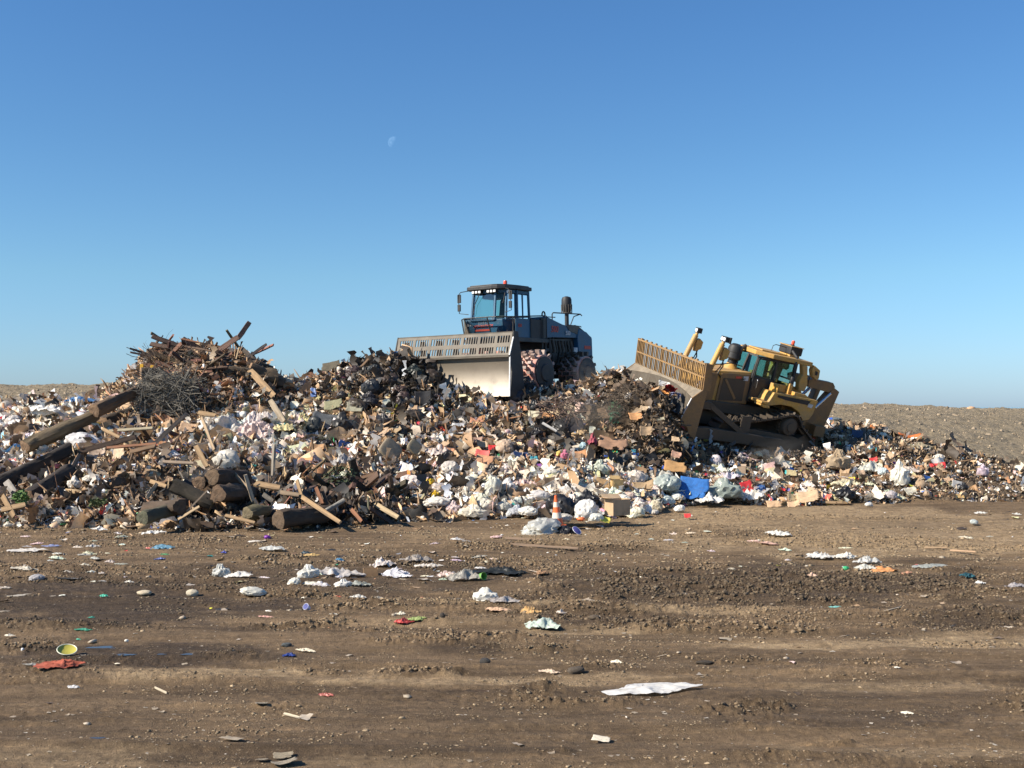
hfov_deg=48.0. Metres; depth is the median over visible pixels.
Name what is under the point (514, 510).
plastic bag
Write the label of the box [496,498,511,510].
plastic bag
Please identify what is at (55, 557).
plastic film
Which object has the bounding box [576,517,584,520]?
scrap
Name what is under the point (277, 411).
wooden plank
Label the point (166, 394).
brush pile
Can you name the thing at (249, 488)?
wooden plank
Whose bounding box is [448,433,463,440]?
cardboard sheet
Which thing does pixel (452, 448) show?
cardboard sheet
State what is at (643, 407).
cardboard sheet
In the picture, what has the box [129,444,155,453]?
wooden plank
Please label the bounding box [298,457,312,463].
cardboard sheet
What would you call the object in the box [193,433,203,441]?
wooden plank
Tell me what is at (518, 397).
garbage bag
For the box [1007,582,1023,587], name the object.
plastic film
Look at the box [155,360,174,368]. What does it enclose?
wooden plank
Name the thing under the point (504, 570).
plastic film
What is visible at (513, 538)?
wooden plank
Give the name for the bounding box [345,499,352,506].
broken timber
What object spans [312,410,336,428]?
rubber sheet
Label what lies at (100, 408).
log
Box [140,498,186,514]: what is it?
log
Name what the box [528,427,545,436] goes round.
garbage bag
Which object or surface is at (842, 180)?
sky
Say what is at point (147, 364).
wooden plank
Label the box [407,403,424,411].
cardboard sheet
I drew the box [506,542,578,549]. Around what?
wooden plank
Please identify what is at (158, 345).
wooden plank
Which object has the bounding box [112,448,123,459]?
paper bag
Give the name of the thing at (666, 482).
plastic bag
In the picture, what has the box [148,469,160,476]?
cardboard sheet
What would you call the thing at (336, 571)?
plastic film
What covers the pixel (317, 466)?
broken timber
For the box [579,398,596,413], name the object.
garbage bag
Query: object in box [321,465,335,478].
broken timber
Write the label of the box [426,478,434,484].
plastic bag
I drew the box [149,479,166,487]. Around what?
wooden plank
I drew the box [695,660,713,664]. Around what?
scrap
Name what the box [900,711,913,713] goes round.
paper
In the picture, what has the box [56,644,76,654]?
plastic tub
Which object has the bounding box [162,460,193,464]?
wooden plank
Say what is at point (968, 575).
cloth
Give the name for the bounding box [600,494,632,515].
cardboard box
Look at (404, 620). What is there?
wrapper
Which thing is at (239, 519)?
wooden plank
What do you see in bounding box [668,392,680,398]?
cloth
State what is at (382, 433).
cardboard sheet
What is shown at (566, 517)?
plastic bag
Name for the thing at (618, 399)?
lump fibres
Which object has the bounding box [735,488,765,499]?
torn film
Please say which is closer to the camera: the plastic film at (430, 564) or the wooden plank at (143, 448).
the plastic film at (430, 564)
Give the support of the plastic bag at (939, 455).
on the loose waste
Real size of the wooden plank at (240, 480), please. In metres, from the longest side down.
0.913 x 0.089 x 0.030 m
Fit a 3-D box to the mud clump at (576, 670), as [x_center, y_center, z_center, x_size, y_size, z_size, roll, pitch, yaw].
[0.719,3.222,12.939,0.209,0.090,0.120,-4,0,-18]
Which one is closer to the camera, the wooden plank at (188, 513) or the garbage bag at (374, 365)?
the wooden plank at (188, 513)
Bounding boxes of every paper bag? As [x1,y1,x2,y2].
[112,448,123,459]
[495,439,513,451]
[498,440,512,452]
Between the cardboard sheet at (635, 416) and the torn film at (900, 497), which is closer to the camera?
the torn film at (900, 497)
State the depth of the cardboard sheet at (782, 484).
36.37 m
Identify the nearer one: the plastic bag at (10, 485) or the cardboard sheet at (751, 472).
the plastic bag at (10, 485)
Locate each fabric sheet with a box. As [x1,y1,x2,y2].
[64,396,94,401]
[256,411,271,418]
[259,421,274,432]
[273,424,300,431]
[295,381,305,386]
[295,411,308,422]
[414,390,430,404]
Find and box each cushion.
[379,438,401,458]
[407,439,421,454]
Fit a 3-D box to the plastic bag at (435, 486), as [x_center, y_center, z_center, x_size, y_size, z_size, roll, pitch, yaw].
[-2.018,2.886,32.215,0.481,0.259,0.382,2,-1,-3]
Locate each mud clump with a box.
[281,642,291,646]
[480,657,490,662]
[567,666,584,673]
[589,614,598,619]
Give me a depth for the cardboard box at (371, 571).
20.45 m
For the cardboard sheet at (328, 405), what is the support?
on the loose waste
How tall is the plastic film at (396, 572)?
0.186 m
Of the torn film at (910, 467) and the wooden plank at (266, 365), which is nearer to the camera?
the torn film at (910, 467)
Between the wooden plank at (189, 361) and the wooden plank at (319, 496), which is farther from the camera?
the wooden plank at (189, 361)
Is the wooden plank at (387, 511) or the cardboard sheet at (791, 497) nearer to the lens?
the wooden plank at (387, 511)
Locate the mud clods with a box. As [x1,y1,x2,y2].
[0,383,1023,767]
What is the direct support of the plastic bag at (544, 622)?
on the ground
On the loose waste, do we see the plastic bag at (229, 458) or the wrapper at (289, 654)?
the plastic bag at (229, 458)
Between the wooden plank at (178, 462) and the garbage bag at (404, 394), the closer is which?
the wooden plank at (178, 462)
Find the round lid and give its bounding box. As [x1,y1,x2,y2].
[572,526,580,534]
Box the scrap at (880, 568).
[872,566,897,571]
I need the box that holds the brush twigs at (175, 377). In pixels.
[131,362,213,389]
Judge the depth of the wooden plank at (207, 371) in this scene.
39.27 m
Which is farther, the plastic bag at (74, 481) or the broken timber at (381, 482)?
the broken timber at (381, 482)
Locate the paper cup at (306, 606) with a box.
[303,603,309,609]
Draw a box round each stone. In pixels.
[137,590,151,595]
[186,589,198,596]
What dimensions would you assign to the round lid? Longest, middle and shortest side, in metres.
0.250 x 0.250 x 0.012 m
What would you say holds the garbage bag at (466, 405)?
on the loose waste
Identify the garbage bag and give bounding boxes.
[306,416,322,432]
[319,440,330,444]
[331,411,353,430]
[336,391,347,398]
[345,365,359,376]
[345,398,367,411]
[355,366,371,375]
[360,379,380,393]
[362,391,375,398]
[363,397,378,406]
[367,364,379,371]
[377,413,390,424]
[381,373,398,384]
[392,385,408,396]
[392,424,408,434]
[396,391,411,401]
[404,409,425,419]
[406,363,424,376]
[425,369,440,381]
[457,415,468,420]
[463,403,474,407]
[501,396,511,400]
[507,391,522,401]
[523,389,531,399]
[526,400,542,410]
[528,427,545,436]
[545,493,575,515]
[551,420,568,432]
[557,525,573,533]
[574,489,601,507]
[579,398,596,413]
[834,485,855,499]
[959,482,968,489]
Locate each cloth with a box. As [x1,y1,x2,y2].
[33,658,84,668]
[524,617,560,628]
[587,433,597,445]
[662,384,677,391]
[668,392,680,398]
[959,572,975,577]
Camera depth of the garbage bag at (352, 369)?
40.75 m
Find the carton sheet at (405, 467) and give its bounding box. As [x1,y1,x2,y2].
[400,463,413,471]
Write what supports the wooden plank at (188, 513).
on the log at (177, 506)
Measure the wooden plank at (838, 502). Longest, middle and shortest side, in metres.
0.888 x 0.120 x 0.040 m
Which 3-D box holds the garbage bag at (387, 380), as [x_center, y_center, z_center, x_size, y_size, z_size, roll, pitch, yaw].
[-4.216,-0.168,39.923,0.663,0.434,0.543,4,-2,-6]
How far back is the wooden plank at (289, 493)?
28.48 m
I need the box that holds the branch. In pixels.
[325,498,345,511]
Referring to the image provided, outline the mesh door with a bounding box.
[539,318,545,338]
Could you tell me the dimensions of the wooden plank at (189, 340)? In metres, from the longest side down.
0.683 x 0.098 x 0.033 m
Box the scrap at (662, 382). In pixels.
[659,380,669,385]
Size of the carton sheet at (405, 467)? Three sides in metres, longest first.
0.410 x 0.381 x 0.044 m
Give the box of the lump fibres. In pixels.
[596,374,676,429]
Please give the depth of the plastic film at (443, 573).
20.31 m
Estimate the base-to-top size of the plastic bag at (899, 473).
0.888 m
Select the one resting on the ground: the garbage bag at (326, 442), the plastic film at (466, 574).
the plastic film at (466, 574)
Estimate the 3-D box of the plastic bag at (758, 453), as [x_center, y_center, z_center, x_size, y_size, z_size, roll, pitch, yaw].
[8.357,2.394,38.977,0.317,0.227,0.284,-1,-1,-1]
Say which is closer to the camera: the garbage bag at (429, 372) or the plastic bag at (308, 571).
the plastic bag at (308, 571)
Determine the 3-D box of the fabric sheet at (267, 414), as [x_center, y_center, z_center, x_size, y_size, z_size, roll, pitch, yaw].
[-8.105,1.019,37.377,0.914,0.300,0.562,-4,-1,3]
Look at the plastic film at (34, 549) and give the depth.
23.74 m
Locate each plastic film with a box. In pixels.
[6,547,48,551]
[11,565,37,569]
[42,544,61,546]
[49,556,65,558]
[67,685,79,687]
[91,525,106,530]
[150,544,174,548]
[224,571,252,577]
[259,545,286,549]
[302,581,318,584]
[319,566,366,575]
[350,580,370,585]
[350,594,365,597]
[369,556,395,567]
[381,566,412,577]
[399,554,433,561]
[414,563,443,566]
[437,570,452,576]
[446,568,481,580]
[473,565,527,574]
[486,596,519,601]
[601,682,702,694]
[755,541,778,544]
[806,551,833,558]
[833,551,856,558]
[852,555,881,562]
[854,564,875,569]
[912,564,946,567]
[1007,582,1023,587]
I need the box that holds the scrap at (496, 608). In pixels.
[485,607,511,610]
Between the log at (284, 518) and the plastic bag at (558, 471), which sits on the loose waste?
the plastic bag at (558, 471)
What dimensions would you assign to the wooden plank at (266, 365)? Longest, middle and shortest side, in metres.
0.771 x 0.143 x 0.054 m
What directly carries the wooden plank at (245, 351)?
on the log at (272, 374)
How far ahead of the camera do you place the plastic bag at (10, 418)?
37.59 m
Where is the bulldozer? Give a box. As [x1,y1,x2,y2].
[626,327,838,451]
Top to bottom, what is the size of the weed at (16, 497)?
0.480 m
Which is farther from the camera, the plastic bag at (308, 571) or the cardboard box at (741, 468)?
the cardboard box at (741, 468)
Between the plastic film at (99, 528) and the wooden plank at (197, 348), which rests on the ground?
the plastic film at (99, 528)
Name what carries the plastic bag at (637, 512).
on the ground
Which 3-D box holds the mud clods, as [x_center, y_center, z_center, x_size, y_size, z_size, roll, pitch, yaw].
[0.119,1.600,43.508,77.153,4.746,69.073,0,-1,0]
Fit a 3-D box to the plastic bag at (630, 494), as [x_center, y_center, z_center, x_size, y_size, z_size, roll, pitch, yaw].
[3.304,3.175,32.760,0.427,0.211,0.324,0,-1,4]
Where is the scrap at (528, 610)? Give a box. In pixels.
[520,606,540,613]
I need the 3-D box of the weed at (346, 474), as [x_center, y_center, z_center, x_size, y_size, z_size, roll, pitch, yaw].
[-4.714,2.631,31.557,1.059,0.783,0.648,0,-1,0]
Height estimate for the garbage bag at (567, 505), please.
0.587 m
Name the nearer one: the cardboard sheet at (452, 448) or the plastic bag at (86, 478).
the plastic bag at (86, 478)
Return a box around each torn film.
[236,429,260,438]
[237,418,246,423]
[239,437,251,442]
[252,472,266,480]
[262,442,282,448]
[276,453,288,461]
[288,410,306,418]
[289,413,304,424]
[312,452,321,461]
[330,453,356,465]
[425,443,447,455]
[450,491,462,498]
[513,478,536,485]
[609,486,624,493]
[650,469,673,476]
[708,462,730,472]
[713,472,740,478]
[734,468,746,476]
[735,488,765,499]
[802,480,825,487]
[830,478,862,485]
[857,460,884,471]
[864,481,875,485]
[896,493,906,499]
[904,466,922,471]
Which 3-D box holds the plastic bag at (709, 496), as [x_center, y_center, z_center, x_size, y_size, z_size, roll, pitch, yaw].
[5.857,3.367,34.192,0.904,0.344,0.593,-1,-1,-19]
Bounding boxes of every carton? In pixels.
[475,449,489,455]
[600,516,610,522]
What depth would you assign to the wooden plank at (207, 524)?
27.22 m
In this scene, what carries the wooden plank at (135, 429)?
on the loose waste
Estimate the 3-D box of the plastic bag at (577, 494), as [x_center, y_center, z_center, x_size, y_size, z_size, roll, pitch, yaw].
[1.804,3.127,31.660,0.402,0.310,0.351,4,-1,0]
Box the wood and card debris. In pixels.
[0,336,1023,531]
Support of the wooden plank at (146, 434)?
on the loose waste
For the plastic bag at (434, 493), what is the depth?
31.65 m
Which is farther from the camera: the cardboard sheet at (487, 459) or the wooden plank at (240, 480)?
the cardboard sheet at (487, 459)
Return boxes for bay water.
[957,407,1023,407]
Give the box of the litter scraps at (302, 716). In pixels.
[0,510,1023,767]
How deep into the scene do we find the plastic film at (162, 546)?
24.09 m
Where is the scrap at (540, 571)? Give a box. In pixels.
[533,569,549,574]
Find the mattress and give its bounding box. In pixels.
[910,442,932,449]
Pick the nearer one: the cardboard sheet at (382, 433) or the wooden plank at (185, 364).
the cardboard sheet at (382, 433)
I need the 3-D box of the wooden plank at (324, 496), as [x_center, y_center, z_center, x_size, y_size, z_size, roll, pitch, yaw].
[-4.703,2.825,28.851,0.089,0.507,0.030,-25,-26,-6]
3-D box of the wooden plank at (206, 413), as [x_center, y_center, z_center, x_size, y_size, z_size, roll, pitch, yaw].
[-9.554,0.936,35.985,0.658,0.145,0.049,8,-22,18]
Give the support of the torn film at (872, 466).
on the loose waste
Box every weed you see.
[10,488,30,503]
[88,497,106,507]
[323,465,358,487]
[608,399,622,423]
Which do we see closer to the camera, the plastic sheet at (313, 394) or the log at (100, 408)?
the log at (100, 408)
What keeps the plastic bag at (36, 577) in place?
on the ground
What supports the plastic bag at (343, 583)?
on the ground
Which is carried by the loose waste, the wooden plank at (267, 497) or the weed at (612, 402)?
the weed at (612, 402)
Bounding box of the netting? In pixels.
[609,411,620,423]
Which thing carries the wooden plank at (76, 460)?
on the loose waste
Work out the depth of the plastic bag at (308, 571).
19.86 m
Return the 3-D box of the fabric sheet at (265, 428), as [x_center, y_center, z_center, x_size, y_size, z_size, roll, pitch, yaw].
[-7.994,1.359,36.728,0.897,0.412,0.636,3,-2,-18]
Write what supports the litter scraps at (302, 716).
on the ground
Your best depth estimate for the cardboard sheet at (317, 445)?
35.33 m
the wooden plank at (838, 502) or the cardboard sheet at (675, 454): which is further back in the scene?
the cardboard sheet at (675, 454)
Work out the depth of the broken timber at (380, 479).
32.05 m
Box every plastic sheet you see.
[310,388,315,396]
[513,451,528,458]
[564,417,583,431]
[898,432,921,440]
[930,462,945,467]
[952,480,961,488]
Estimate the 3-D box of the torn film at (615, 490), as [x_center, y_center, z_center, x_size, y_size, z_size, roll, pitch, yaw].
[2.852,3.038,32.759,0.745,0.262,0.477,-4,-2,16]
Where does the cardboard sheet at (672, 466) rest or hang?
on the loose waste
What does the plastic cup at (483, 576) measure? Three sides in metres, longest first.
0.137 x 0.137 x 0.121 m
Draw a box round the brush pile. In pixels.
[121,360,211,421]
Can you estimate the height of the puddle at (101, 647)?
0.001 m
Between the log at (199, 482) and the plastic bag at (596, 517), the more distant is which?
the log at (199, 482)
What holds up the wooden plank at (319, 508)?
on the log at (284, 518)
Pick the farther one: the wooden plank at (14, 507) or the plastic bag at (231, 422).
the plastic bag at (231, 422)
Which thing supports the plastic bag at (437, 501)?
on the loose waste
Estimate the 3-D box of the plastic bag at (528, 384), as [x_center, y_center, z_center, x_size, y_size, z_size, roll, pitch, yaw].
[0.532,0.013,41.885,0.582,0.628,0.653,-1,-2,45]
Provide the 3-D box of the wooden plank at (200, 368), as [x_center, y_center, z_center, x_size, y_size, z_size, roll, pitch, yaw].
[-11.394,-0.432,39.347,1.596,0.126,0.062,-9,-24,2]
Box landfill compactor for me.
[395,280,596,396]
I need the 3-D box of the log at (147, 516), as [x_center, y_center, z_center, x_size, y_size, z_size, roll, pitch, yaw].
[-8.435,3.079,27.397,0.349,0.344,1.281,0,2,17]
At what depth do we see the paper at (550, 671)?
12.92 m
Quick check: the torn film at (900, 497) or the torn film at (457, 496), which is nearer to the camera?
the torn film at (457, 496)
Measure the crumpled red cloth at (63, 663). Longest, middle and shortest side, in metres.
0.561 x 0.283 x 0.082 m
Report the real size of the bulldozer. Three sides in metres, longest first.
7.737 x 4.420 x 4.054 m
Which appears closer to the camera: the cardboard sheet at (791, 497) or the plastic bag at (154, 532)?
the plastic bag at (154, 532)
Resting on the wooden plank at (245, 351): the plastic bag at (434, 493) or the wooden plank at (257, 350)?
the wooden plank at (257, 350)
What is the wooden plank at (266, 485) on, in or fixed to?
on the loose waste
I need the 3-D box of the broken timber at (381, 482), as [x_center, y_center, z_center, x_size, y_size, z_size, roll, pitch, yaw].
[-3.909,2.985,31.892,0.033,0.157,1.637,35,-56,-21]
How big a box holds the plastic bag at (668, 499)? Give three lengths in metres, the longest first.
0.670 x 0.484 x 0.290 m
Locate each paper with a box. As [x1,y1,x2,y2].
[295,648,314,651]
[539,669,559,673]
[591,734,609,741]
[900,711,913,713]
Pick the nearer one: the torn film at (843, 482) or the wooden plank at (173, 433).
the wooden plank at (173, 433)
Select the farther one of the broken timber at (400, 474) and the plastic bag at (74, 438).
the plastic bag at (74, 438)
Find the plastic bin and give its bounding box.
[851,430,862,437]
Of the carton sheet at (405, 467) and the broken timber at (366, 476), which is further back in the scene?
the carton sheet at (405, 467)
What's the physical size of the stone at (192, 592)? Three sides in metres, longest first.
0.203 x 0.138 x 0.123 m
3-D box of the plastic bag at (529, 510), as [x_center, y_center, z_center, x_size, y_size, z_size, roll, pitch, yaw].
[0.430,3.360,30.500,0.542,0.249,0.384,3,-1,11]
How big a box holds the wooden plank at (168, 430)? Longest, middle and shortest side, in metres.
1.894 x 0.139 x 0.047 m
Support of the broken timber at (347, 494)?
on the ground
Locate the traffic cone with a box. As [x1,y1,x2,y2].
[552,495,565,525]
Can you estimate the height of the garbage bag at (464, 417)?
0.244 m
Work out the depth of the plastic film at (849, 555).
22.50 m
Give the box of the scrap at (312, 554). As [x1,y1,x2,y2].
[304,553,319,555]
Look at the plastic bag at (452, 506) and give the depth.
30.75 m
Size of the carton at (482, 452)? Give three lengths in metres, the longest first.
0.461 x 0.307 x 0.119 m
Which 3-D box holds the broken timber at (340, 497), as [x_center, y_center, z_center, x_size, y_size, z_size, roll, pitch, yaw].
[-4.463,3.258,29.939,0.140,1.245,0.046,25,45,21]
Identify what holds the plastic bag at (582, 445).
on the loose waste
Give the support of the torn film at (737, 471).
on the loose waste
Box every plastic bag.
[3,521,11,526]
[4,415,20,423]
[28,404,68,417]
[29,574,44,580]
[64,432,100,448]
[67,475,80,487]
[82,474,100,480]
[141,530,166,533]
[156,427,168,440]
[167,450,179,458]
[197,414,241,432]
[211,449,239,468]
[212,563,230,576]
[237,421,273,438]
[240,586,266,595]
[243,411,260,425]
[283,375,292,383]
[287,577,300,584]
[297,564,319,577]
[311,581,330,585]
[334,579,352,586]
[398,475,420,488]
[423,496,449,505]
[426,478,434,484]
[431,490,439,496]
[432,482,443,491]
[440,461,459,473]
[445,500,460,513]
[457,503,486,517]
[459,486,472,497]
[472,587,497,601]
[474,493,489,500]
[477,498,494,509]
[484,477,501,496]
[485,464,499,474]
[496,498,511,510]
[503,477,515,488]
[507,505,519,514]
[511,497,522,504]
[518,506,537,515]
[521,517,561,534]
[524,376,536,389]
[526,490,549,499]
[543,469,556,474]
[551,470,561,480]
[560,449,568,458]
[560,482,576,492]
[561,513,572,521]
[563,473,578,478]
[572,492,580,496]
[574,499,598,518]
[579,442,586,448]
[588,513,603,521]
[591,459,609,473]
[619,494,630,500]
[625,486,639,492]
[625,492,635,497]
[626,470,645,481]
[627,507,645,517]
[630,497,646,508]
[649,500,662,511]
[650,489,663,497]
[659,494,675,503]
[671,493,685,499]
[674,505,684,510]
[694,492,724,502]
[709,454,721,464]
[737,453,746,462]
[754,451,762,456]
[757,485,765,490]
[765,530,791,535]
[825,448,851,468]
[877,468,888,474]
[885,490,897,498]
[890,459,909,485]
[932,454,944,459]
[970,519,978,523]
[976,464,988,475]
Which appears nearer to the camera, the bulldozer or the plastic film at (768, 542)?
the plastic film at (768, 542)
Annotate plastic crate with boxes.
[739,480,753,492]
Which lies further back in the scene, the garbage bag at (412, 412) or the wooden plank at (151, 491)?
the garbage bag at (412, 412)
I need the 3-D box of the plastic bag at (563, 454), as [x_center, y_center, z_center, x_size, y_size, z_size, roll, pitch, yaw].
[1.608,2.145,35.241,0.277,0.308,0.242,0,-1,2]
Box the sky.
[0,0,1023,406]
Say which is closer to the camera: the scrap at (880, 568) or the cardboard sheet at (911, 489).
the scrap at (880, 568)
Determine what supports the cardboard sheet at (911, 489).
on the loose waste
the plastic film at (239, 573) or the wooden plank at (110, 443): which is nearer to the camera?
the plastic film at (239, 573)
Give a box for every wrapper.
[282,652,296,656]
[318,693,332,695]
[394,617,413,622]
[407,616,425,619]
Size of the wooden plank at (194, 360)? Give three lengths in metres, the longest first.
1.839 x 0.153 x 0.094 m
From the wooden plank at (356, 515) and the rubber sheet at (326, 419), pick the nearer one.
the wooden plank at (356, 515)
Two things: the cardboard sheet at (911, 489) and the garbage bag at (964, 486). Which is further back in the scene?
the garbage bag at (964, 486)
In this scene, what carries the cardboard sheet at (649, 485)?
on the wood and card debris
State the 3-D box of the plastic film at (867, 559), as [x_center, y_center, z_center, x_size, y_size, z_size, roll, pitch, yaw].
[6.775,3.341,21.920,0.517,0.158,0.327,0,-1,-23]
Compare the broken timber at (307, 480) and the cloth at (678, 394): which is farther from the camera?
the cloth at (678, 394)
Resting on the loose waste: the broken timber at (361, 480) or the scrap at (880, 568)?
the broken timber at (361, 480)
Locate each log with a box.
[0,442,75,485]
[20,412,99,452]
[22,464,76,497]
[88,384,144,416]
[97,405,135,422]
[136,504,174,524]
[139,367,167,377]
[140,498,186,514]
[169,478,213,509]
[192,469,211,489]
[205,468,251,484]
[210,483,260,502]
[222,365,277,383]
[242,504,272,520]
[249,363,285,386]
[272,505,336,528]
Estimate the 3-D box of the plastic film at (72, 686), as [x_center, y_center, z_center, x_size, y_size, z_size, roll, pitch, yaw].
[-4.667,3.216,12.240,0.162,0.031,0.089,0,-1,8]
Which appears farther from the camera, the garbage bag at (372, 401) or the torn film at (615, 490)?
the garbage bag at (372, 401)
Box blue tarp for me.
[679,476,708,498]
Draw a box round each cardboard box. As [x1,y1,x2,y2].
[363,568,377,575]
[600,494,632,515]
[609,475,625,490]
[736,464,747,473]
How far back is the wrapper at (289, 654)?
13.72 m
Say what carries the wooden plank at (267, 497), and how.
on the log at (253, 512)
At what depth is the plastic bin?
42.73 m
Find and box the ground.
[0,374,1023,767]
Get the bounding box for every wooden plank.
[1,493,16,518]
[1,502,25,511]
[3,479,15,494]
[71,453,80,466]
[75,435,136,454]
[101,428,119,438]
[106,442,155,448]
[109,426,153,431]
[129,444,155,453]
[139,424,150,439]
[142,362,162,367]
[146,483,157,498]
[149,342,170,349]
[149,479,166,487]
[151,335,177,345]
[154,352,174,361]
[154,412,187,443]
[154,686,166,693]
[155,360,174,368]
[158,358,201,365]
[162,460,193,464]
[167,370,211,373]
[168,342,181,356]
[169,431,179,436]
[172,350,185,363]
[173,359,218,365]
[177,505,199,520]
[180,366,201,370]
[181,337,201,347]
[181,338,199,343]
[184,345,210,351]
[185,360,200,364]
[186,490,206,511]
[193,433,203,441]
[194,445,208,467]
[196,521,214,527]
[197,411,215,416]
[201,416,214,451]
[203,353,224,369]
[206,354,239,366]
[206,372,214,377]
[207,365,228,370]
[218,335,240,351]
[224,514,254,523]
[226,329,239,350]
[235,472,247,489]
[237,321,250,339]
[241,347,264,367]
[242,343,266,360]
[243,434,255,445]
[244,474,254,501]
[247,369,275,397]
[253,481,281,490]
[254,344,273,354]
[260,362,273,367]
[262,493,273,502]
[268,399,285,422]
[271,444,275,476]
[280,490,298,496]
[283,712,300,718]
[295,479,302,494]
[298,494,341,524]
[314,487,323,503]
[320,488,328,504]
[327,490,336,499]
[350,508,362,522]
[367,496,369,511]
[373,502,398,519]
[505,537,540,539]
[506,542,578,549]
[542,422,556,431]
[822,501,850,504]
[924,546,946,548]
[950,549,975,552]
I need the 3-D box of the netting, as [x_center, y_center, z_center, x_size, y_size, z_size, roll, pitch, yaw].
[3.381,1.110,37.874,0.357,0.464,0.468,0,-1,-14]
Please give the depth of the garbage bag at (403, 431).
36.52 m
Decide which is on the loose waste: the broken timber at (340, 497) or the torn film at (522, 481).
the torn film at (522, 481)
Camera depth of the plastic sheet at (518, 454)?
35.13 m
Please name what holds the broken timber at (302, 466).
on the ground
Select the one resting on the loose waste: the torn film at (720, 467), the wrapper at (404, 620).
the torn film at (720, 467)
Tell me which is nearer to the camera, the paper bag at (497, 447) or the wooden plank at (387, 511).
the wooden plank at (387, 511)
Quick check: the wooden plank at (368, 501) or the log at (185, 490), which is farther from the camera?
the wooden plank at (368, 501)
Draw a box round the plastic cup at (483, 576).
[479,572,486,579]
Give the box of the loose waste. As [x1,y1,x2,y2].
[0,336,1023,531]
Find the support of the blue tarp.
on the loose waste
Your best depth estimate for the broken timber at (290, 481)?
31.61 m
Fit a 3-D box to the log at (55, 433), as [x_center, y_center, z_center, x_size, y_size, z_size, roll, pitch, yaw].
[-13.788,1.433,35.227,0.509,0.517,2.879,-1,18,27]
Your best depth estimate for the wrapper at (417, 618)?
15.90 m
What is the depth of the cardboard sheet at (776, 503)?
34.19 m
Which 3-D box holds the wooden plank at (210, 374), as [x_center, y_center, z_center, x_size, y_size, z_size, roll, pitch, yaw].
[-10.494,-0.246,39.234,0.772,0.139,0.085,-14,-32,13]
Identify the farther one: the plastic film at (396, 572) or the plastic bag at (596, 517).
the plastic bag at (596, 517)
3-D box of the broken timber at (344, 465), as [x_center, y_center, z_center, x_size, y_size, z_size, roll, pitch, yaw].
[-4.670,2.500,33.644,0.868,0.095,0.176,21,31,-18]
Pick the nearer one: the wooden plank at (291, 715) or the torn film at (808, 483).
the wooden plank at (291, 715)
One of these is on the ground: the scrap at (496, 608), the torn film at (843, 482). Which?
the scrap at (496, 608)
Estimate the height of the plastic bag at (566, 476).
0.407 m
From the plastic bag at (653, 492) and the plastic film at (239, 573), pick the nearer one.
the plastic film at (239, 573)
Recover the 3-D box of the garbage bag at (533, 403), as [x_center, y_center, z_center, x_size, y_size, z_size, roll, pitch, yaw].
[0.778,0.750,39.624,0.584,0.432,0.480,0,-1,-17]
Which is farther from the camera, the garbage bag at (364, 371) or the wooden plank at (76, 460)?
the garbage bag at (364, 371)
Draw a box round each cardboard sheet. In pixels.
[86,449,105,458]
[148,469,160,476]
[178,421,197,431]
[186,460,202,471]
[219,736,243,739]
[289,442,306,452]
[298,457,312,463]
[309,442,324,450]
[321,360,339,370]
[324,398,341,409]
[345,402,362,410]
[373,428,387,436]
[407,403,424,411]
[443,446,454,451]
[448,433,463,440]
[459,394,472,401]
[470,417,484,422]
[472,436,482,444]
[474,454,493,464]
[476,439,487,447]
[491,403,504,412]
[528,411,539,417]
[542,413,554,418]
[544,476,554,483]
[570,453,583,461]
[571,427,585,435]
[574,449,587,458]
[593,476,608,487]
[598,435,627,449]
[628,410,642,419]
[632,479,653,491]
[640,405,647,409]
[640,426,651,435]
[664,460,686,472]
[671,436,679,441]
[671,450,681,457]
[748,468,760,476]
[766,500,780,506]
[780,479,798,490]
[786,469,796,475]
[787,492,796,500]
[787,499,799,506]
[795,489,818,502]
[831,491,844,500]
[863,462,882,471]
[874,465,890,475]
[903,486,917,494]
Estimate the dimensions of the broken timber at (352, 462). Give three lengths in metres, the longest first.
1.916 x 0.225 x 0.101 m
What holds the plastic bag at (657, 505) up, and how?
on the ground
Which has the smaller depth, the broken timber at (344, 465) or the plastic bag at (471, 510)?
the plastic bag at (471, 510)
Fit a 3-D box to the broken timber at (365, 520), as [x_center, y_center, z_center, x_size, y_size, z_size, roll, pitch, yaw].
[-3.690,3.459,29.021,0.036,0.114,1.164,-36,-56,18]
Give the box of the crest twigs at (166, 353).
[126,335,227,365]
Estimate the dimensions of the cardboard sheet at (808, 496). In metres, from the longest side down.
0.672 x 0.460 x 0.060 m
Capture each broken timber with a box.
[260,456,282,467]
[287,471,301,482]
[299,461,307,475]
[305,477,313,484]
[307,458,325,473]
[312,472,328,486]
[317,476,332,484]
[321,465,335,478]
[337,492,342,500]
[338,463,346,467]
[345,492,351,498]
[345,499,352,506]
[348,457,359,476]
[348,482,355,491]
[349,476,370,491]
[349,508,370,523]
[355,476,364,482]
[356,496,366,506]
[358,471,379,491]
[360,473,372,478]
[369,506,393,522]
[372,476,387,490]
[376,472,392,482]
[387,474,393,488]
[393,470,416,479]
[394,479,408,489]
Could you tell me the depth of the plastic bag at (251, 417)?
36.76 m

